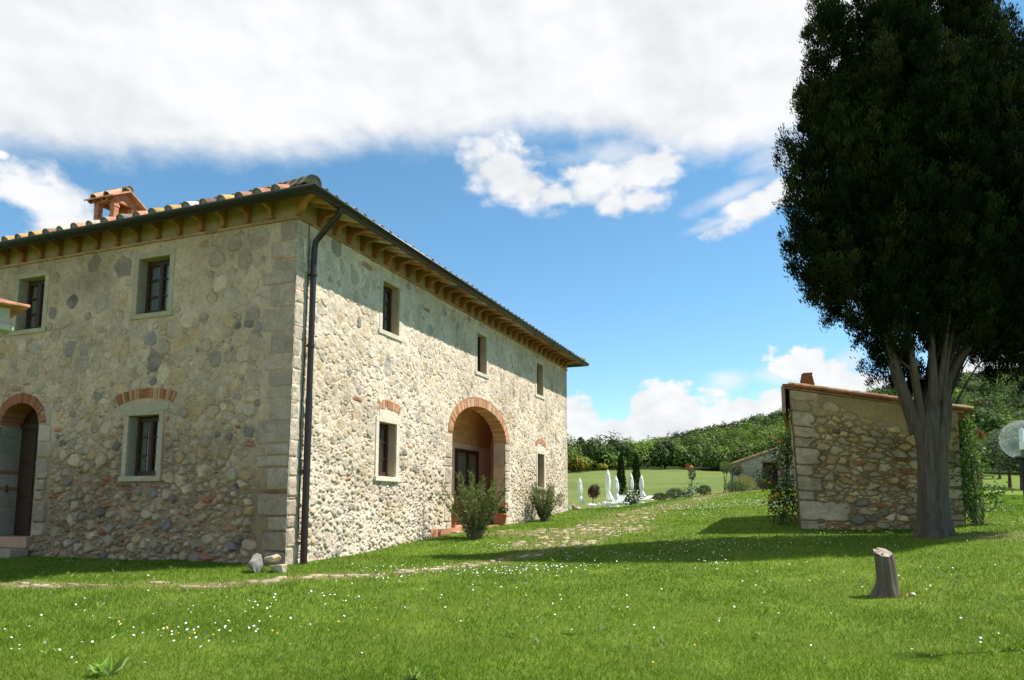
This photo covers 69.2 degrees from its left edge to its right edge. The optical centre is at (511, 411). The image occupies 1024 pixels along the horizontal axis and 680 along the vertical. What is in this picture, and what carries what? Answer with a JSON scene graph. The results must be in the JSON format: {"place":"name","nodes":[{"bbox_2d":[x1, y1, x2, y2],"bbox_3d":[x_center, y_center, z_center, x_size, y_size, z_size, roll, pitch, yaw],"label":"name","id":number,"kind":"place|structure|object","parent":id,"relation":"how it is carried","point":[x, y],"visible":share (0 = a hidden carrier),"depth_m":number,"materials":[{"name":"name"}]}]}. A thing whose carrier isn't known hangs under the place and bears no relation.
{"place":"outdoors","nodes":[
{"label":"outdoors","id":0,"kind":"place"},
{"bbox_2d":[16,491,748,587],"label":"stone path","id":1,"kind":"structure","parent":0,"point":[276,579],"depth_m":15.28,"materials":[{"name":"beige stone"}]},
{"bbox_2d":[0,393,1023,679],"bbox_3d":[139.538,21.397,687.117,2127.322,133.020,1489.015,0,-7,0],"label":"ground","id":2,"kind":"structure","parent":0,"point":[658,479],"depth_m":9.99,"materials":[{"name":"green plant"}]},
{"bbox_2d":[0,298,29,337],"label":"gate pillar","id":3,"kind":"structure","parent":2,"relation":"on","point":[9,310],"depth_m":6.71,"materials":[{"name":"paint"}]},
{"bbox_2d":[247,553,263,572],"bbox_3d":[-4.354,2.584,12.604,0.262,0.341,0.338,3,-8,-23],"label":"field stone","id":4,"kind":"object","parent":2,"relation":"on","point":[254,564],"visible":0.97,"depth_m":12.52,"materials":[{"name":"grey stone"}]},
{"bbox_2d":[270,564,286,572],"bbox_3d":[-3.983,2.683,12.593,0.266,0.185,0.200,-4,-8,29],"label":"field stone","id":5,"kind":"object","parent":2,"relation":"on","point":[279,568],"visible":0.81,"depth_m":12.53,"materials":[{"name":"beige stone"}]},
{"bbox_2d":[264,554,280,561],"bbox_3d":[-4.104,2.511,12.718,0.284,0.133,0.191,4,-8,-28],"label":"field stone","id":6,"kind":"object","parent":5,"relation":"on","point":[275,558],"visible":1,"depth_m":12.67,"materials":[{"name":"beige stone"}]},
{"bbox_2d":[0,174,588,565],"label":"farmhouse","id":7,"kind":"object","parent":2,"relation":"on","point":[304,369],"visible":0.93,"depth_m":15.52,"materials":[{"name":"stone"}]},
{"bbox_2d":[13,423,38,534],"bbox_3d":[-10.669,1.503,16.608,1.186,2.500,0.122,-3,-8,21],"label":"door","id":8,"kind":"structure","parent":7,"relation":"in","point":[29,439],"depth_m":16.72,"materials":[{"name":"brown wood"}]},
{"bbox_2d":[9,270,49,335],"bbox_3d":[-10.756,-2.415,16.806,1.160,1.416,0.370,-3,-8,21],"label":"window","id":9,"kind":"structure","parent":7,"relation":"in","point":[27,286],"depth_m":16.86,"materials":[{"name":"stone"}]},
{"bbox_2d":[115,387,177,481],"bbox_3d":[-7.381,0.471,15.102,1.681,1.900,0.395,-3,-8,21],"label":"window","id":10,"kind":"structure","parent":7,"relation":"in","point":[136,421],"depth_m":15.12,"materials":[{"name":"beige stone"}]},
{"bbox_2d":[129,249,175,319],"bbox_3d":[-7.370,-2.606,15.500,1.170,1.406,0.370,-3,-8,21],"label":"window","id":11,"kind":"structure","parent":7,"relation":"in","point":[146,265],"depth_m":15.55,"materials":[{"name":"stone"}]},
{"bbox_2d":[373,400,401,481],"bbox_3d":[-2.954,0.667,16.923,0.395,1.848,1.130,-3,-8,21],"label":"window","id":12,"kind":"structure","parent":7,"relation":"in","point":[388,431],"depth_m":17.14,"materials":[{"name":"beige stone"}]},
{"bbox_2d":[378,274,402,341],"bbox_3d":[-2.959,-2.389,17.331,0.370,1.375,1.070,-3,-8,21],"label":"window","id":13,"kind":"structure","parent":7,"relation":"in","point":[391,292],"depth_m":17.60,"materials":[{"name":"beige stone"}]},
{"bbox_2d":[451,504,458,527],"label":"potted geranium","id":14,"kind":"object","parent":7,"relation":"on","point":[453,523],"visible":0.28,"depth_m":19.87,"materials":[{"name":"ceramic"}]},
{"bbox_2d":[454,448,478,524],"bbox_3d":[-1.428,2.399,23.616,0.067,2.360,1.700,-3,-8,21],"label":"porch door","id":15,"kind":"structure","parent":7,"relation":"in","point":[462,463],"depth_m":23.56,"materials":[{"name":"brown wood"}]},
{"bbox_2d":[475,328,488,378],"bbox_3d":[-1.041,-1.714,22.197,0.370,1.376,1.020,-3,-8,21],"label":"window","id":16,"kind":"structure","parent":7,"relation":"in","point":[481,338],"depth_m":22.46,"materials":[{"name":"beige stone"}]},
{"bbox_2d":[495,502,508,524],"bbox_3d":[-0.300,3.157,22.987,0.431,0.710,0.439,0,-7,0],"label":"potted geranium","id":17,"kind":"object","parent":7,"relation":"on","point":[502,510],"visible":0.84,"depth_m":22.88,"materials":[{"name":"ceramic"}]},
{"bbox_2d":[535,359,544,399],"bbox_3d":[0.871,-1.159,27.073,0.370,1.375,1.030,-3,-8,21],"label":"window","id":18,"kind":"structure","parent":7,"relation":"in","point":[539,366],"depth_m":27.34,"materials":[{"name":"beige stone"}]},
{"bbox_2d":[535,439,546,489],"bbox_3d":[0.899,1.898,26.724,0.395,1.843,1.194,-3,-8,21],"label":"window","id":19,"kind":"structure","parent":7,"relation":"in","point":[540,452],"depth_m":26.97,"materials":[{"name":"beige stone"}]},
{"bbox_2d":[434,468,509,538],"bbox_3d":[-1.004,2.306,18.563,1.966,1.788,1.624,0,-7,0],"label":"oleander bush","id":20,"kind":"object","parent":2,"relation":"on","point":[474,520],"visible":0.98,"depth_m":18.40,"materials":[{"name":"green plant"}]},
{"bbox_2d":[0,515,1023,679],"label":"broadleaf weeds","id":21,"kind":"object","parent":2,"relation":"on","point":[103,668],"visible":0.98,"depth_m":9.26,"materials":[{"name":"green plant"}]},
{"bbox_2d":[4,498,1021,657],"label":"daisies","id":22,"kind":"object","parent":2,"relation":"on","point":[495,582],"visible":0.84,"depth_m":11.89,"materials":[{"name":"white plant"}]},
{"bbox_2d":[528,481,565,520],"bbox_3d":[1.200,3.052,25.365,1.365,1.418,1.953,0,-7,0],"label":"oleander bush","id":23,"kind":"object","parent":2,"relation":"on","point":[543,513],"visible":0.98,"depth_m":25.15,"materials":[{"name":"green plant"}]},
{"bbox_2d":[111,574,1022,661],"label":"buttercups","id":24,"kind":"object","parent":2,"relation":"on","point":[429,594],"visible":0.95,"depth_m":8.19,"materials":[{"name":"yellow plant"}]},
{"bbox_2d":[567,457,589,472],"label":"broom bush","id":25,"kind":"object","parent":2,"relation":"on","point":[578,464],"visible":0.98,"depth_m":164.63,"materials":[{"name":"yellow plant"}]},
{"bbox_2d":[575,436,584,470],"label":"pine tree","id":26,"kind":"object","parent":2,"relation":"on","point":[581,440],"visible":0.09,"depth_m":240.29,"materials":[{"name":"green plant"}]},
{"bbox_2d":[577,478,584,507],"bbox_3d":[5.145,6.148,55.668,0.629,2.397,0.507,0,-7,0],"label":"closed parasol","id":27,"kind":"object","parent":2,"relation":"on","point":[579,491],"visible":0.95,"depth_m":55.56,"materials":[{"name":"white fabric"}]},
{"bbox_2d":[577,438,607,469],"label":"evergreen oak","id":28,"kind":"object","parent":2,"relation":"on","point":[594,452],"visible":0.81,"depth_m":175.91,"materials":[{"name":"green plant"}]},
{"bbox_2d":[588,483,600,503],"bbox_3d":[6.168,6.341,55.625,1.029,1.988,1.053,0,-7,0],"label":"red leaf tree","id":29,"kind":"object","parent":2,"relation":"on","point":[593,492],"visible":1,"depth_m":55.53,"materials":[{"name":"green plant"}]},
{"bbox_2d":[587,503,602,507],"bbox_3d":[5.214,5.955,46.849,0.636,0.402,1.703,2,-7,-13],"label":"sun lounger","id":30,"kind":"object","parent":2,"relation":"on","point":[594,505],"visible":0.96,"depth_m":46.89,"materials":[{"name":"white plastic"}]},
{"bbox_2d":[596,463,607,469],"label":"broom bush","id":31,"kind":"object","parent":2,"relation":"on","point":[600,466],"visible":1,"depth_m":172.96,"materials":[{"name":"yellow plant"}]},
{"bbox_2d":[605,469,613,507],"bbox_3d":[6.103,4.835,46.763,0.626,2.439,0.507,0,-7,0],"label":"closed parasol","id":32,"kind":"object","parent":2,"relation":"on","point":[609,496],"visible":0.94,"depth_m":46.67,"materials":[{"name":"white fabric"}]},
{"bbox_2d":[602,501,616,506],"bbox_3d":[6.047,5.748,46.068,0.636,0.402,1.700,1,-7,-7],"label":"sun lounger","id":33,"kind":"object","parent":2,"relation":"on","point":[609,503],"visible":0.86,"depth_m":45.45,"materials":[{"name":"white plastic"}]},
{"bbox_2d":[602,444,618,469],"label":"broadleaf tree","id":34,"kind":"object","parent":2,"relation":"on","point":[610,449],"visible":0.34,"depth_m":177.95,"materials":[{"name":"green plant"}]},
{"bbox_2d":[613,477,618,506],"bbox_3d":[7.088,5.385,50.221,0.596,2.087,0.507,0,-7,0],"label":"closed parasol","id":35,"kind":"object","parent":2,"relation":"on","point":[616,489],"visible":0.87,"depth_m":50.12,"materials":[{"name":"white fabric"}]},
{"bbox_2d":[606,495,628,505],"bbox_3d":[6.593,5.574,46.462,1.632,0.716,0.636,6,-9,-38],"label":"sun lounger","id":36,"kind":"object","parent":2,"relation":"on","point":[620,500],"visible":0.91,"depth_m":46.58,"materials":[{"name":"white plastic"}]},
{"bbox_2d":[607,438,630,469],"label":"evergreen oak","id":37,"kind":"object","parent":2,"relation":"on","point":[619,446],"visible":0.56,"depth_m":180.37,"materials":[{"name":"green plant"}]},
{"bbox_2d":[612,461,625,467],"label":"broom bush","id":38,"kind":"object","parent":2,"relation":"on","point":[614,464],"visible":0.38,"depth_m":174.16,"materials":[{"name":"yellow plant"}]},
{"bbox_2d":[616,452,626,505],"bbox_3d":[8.548,5.277,57.803,0.930,4.243,0.939,0,-7,0],"label":"slender cypress","id":39,"kind":"object","parent":2,"relation":"on","point":[621,477],"visible":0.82,"depth_m":57.66,"materials":[{"name":"green plant"}]},
{"bbox_2d":[622,487,637,504],"bbox_3d":[8.067,5.787,50.715,1.150,1.385,1.266,0,-7,0],"label":"flowering shrub","id":40,"kind":"object","parent":2,"relation":"on","point":[630,492],"visible":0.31,"depth_m":50.56,"materials":[{"name":"green plant"}]},
{"bbox_2d":[629,474,633,489],"bbox_3d":[9.298,5.972,57.706,0.576,2.459,0.507,0,-7,0],"label":"closed parasol","id":41,"kind":"object","parent":2,"relation":"on","point":[631,483],"visible":0.5,"depth_m":57.66,"materials":[{"name":"white fabric"}]},
{"bbox_2d":[624,490,639,504],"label":"white rose bush","id":42,"kind":"object","parent":2,"relation":"on","point":[632,499],"visible":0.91,"depth_m":47.94,"materials":[{"name":"green plant"}]},
{"bbox_2d":[631,454,640,498],"bbox_3d":[10.718,5.758,63.796,1.016,4.336,0.990,0,-7,0],"label":"slender cypress","id":43,"kind":"object","parent":2,"relation":"on","point":[636,474],"visible":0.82,"depth_m":63.63,"materials":[{"name":"green plant"}]},
{"bbox_2d":[639,475,645,502],"bbox_3d":[10.460,6.197,59.694,0.601,2.273,0.507,0,-7,0],"label":"closed parasol","id":44,"kind":"object","parent":2,"relation":"on","point":[641,486],"visible":0.97,"depth_m":59.59,"materials":[{"name":"white fabric"}]},
{"bbox_2d":[639,496,653,502],"bbox_3d":[9.793,6.505,55.114,1.632,0.529,0.636,6,-9,-38],"label":"sun lounger","id":45,"kind":"object","parent":2,"relation":"on","point":[647,498],"visible":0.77,"depth_m":55.25,"materials":[{"name":"white plastic"}]},
{"bbox_2d":[651,492,667,500],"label":"lavender bush","id":46,"kind":"object","parent":2,"relation":"on","point":[660,494],"visible":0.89,"depth_m":56.45,"materials":[{"name":"green plant"}]},
{"bbox_2d":[648,438,678,468],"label":"evergreen oak","id":47,"kind":"object","parent":2,"relation":"on","point":[668,444],"visible":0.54,"depth_m":186.59,"materials":[{"name":"green plant"}]},
{"bbox_2d":[664,488,683,498],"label":"lavender bush","id":48,"kind":"object","parent":2,"relation":"on","point":[671,493],"visible":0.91,"depth_m":51.50,"materials":[{"name":"green plant"}]},
{"bbox_2d":[679,464,701,496],"bbox_3d":[11.868,4.625,49.658,1.327,2.298,1.475,-6,-10,41],"label":"standard rose","id":49,"kind":"object","parent":2,"relation":"on","point":[691,491],"visible":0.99,"depth_m":49.70,"materials":[{"name":"green plant"}]},
{"bbox_2d":[696,484,711,495],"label":"lavender bush","id":50,"kind":"object","parent":2,"relation":"on","point":[705,491],"visible":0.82,"depth_m":51.50,"materials":[{"name":"green plant"}]},
{"bbox_2d":[719,461,736,492],"bbox_3d":[15.412,4.677,52.842,1.285,2.392,1.214,0,-7,0],"label":"olive standard","id":51,"kind":"object","parent":2,"relation":"on","point":[723,467],"visible":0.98,"depth_m":52.79,"materials":[{"name":"green plant"}]},
{"bbox_2d":[723,479,742,492],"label":"lavender bush","id":52,"kind":"object","parent":2,"relation":"on","point":[731,487],"visible":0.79,"depth_m":51.09,"materials":[{"name":"green plant"}]},
{"bbox_2d":[732,464,743,480],"bbox_3d":[16.112,4.699,52.861,0.880,2.098,0.815,0,-7,0],"label":"red standard","id":53,"kind":"object","parent":2,"relation":"on","point":[738,472],"visible":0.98,"depth_m":52.77,"materials":[{"name":"green plant"}]},
{"bbox_2d":[737,483,748,491],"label":"weedy shrub","id":54,"kind":"object","parent":2,"relation":"on","point":[744,487],"visible":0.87,"depth_m":47.66,"materials":[{"name":"green plant"}]},
{"bbox_2d":[729,474,758,491],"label":"blond grass","id":55,"kind":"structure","parent":2,"relation":"on","point":[751,482],"depth_m":54.02,"materials":[{"name":"green plant"}]},
{"bbox_2d":[724,444,794,490],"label":"shed","id":56,"kind":"structure","parent":2,"relation":"on","point":[751,465],"depth_m":57.35,"materials":[{"name":"paint"}]},
{"bbox_2d":[762,463,777,488],"bbox_3d":[20.003,5.184,57.481,1.100,2.520,0.500,-2,-8,16],"label":"door","id":57,"kind":"structure","parent":56,"relation":"in","point":[764,465],"depth_m":57.54,"materials":[{"name":"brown wood"}]},
{"bbox_2d":[758,480,767,489],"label":"red shrub","id":58,"kind":"object","parent":2,"relation":"on","point":[761,482],"visible":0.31,"depth_m":55.81,"materials":[{"name":"green plant"}]},
{"bbox_2d":[752,432,798,524],"bbox_3d":[7.357,1.809,20.449,1.410,2.695,1.070,-3,-8,26],"label":"rose bush","id":59,"kind":"object","parent":2,"relation":"on","point":[786,454],"visible":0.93,"depth_m":20.33,"materials":[{"name":"green plant"}]},
{"bbox_2d":[567,369,1023,471],"bbox_3d":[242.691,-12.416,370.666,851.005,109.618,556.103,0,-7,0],"label":"woodland","id":60,"kind":"object","parent":2,"relation":"on","point":[714,446],"visible":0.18,"depth_m":206.88,"materials":[{"name":"green plant"}]},
{"bbox_2d":[781,372,973,529],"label":"stone outbuilding","id":61,"kind":"structure","parent":2,"relation":"on","point":[855,459],"depth_m":18.85,"materials":[{"name":"stone"}]},
{"bbox_2d":[949,414,1014,524],"bbox_3d":[11.217,1.379,17.988,1.530,2.777,0.968,0,-7,0],"label":"climbing vine","id":62,"kind":"object","parent":61,"relation":"attached to","point":[969,498],"visible":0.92,"depth_m":17.91,"materials":[{"name":"green plant"}]},
{"bbox_2d":[868,547,900,597],"bbox_3d":[5.063,2.243,10.224,0.582,0.734,0.353,0,-7,0],"label":"tree stump","id":63,"kind":"object","parent":2,"relation":"on","point":[887,583],"visible":0.85,"depth_m":10.12,"materials":[{"name":"grey wood"}]},
{"bbox_2d":[771,0,1023,538],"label":"cypress tree","id":64,"kind":"object","parent":2,"relation":"on","point":[910,125],"visible":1,"depth_m":16.81,"materials":[{"name":"green plant"}]},
{"bbox_2d":[959,416,985,510],"bbox_3d":[14.250,1.701,23.573,1.240,3.240,1.440,-3,-8,21],"label":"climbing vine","id":65,"kind":"object","parent":2,"relation":"on","point":[980,432],"visible":0.15,"depth_m":22.92,"materials":[{"name":"plant"}]},
{"bbox_2d":[967,404,1014,475],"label":"broadleaf tree","id":66,"kind":"object","parent":2,"relation":"on","point":[993,423],"visible":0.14,"depth_m":98.33,"materials":[{"name":"green plant"}]},
{"bbox_2d":[979,429,1007,478],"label":"olive tree","id":67,"kind":"object","parent":2,"relation":"on","point":[999,474],"visible":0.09,"depth_m":85.27,"materials":[{"name":"green plant"}]},
{"bbox_2d":[979,428,1018,487],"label":"olive tree","id":68,"kind":"object","parent":2,"relation":"on","point":[993,446],"visible":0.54,"depth_m":66.18,"materials":[{"name":"green plant"}]},
{"bbox_2d":[994,431,1022,489],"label":"olive tree","id":69,"kind":"object","parent":2,"relation":"on","point":[1013,448],"visible":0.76,"depth_m":62.27,"materials":[{"name":"green plant"}]},
{"bbox_2d":[999,423,1023,497],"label":"globe lamp","id":70,"kind":"object","parent":2,"relation":"on","point":[1021,442],"visible":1,"depth_m":7.54,"materials":[{"name":"clear glass"}]},
{"bbox_2d":[0,0,1023,447],"label":"sky","id":71,"kind":"structure","parent":0,"point":[603,173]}
]}

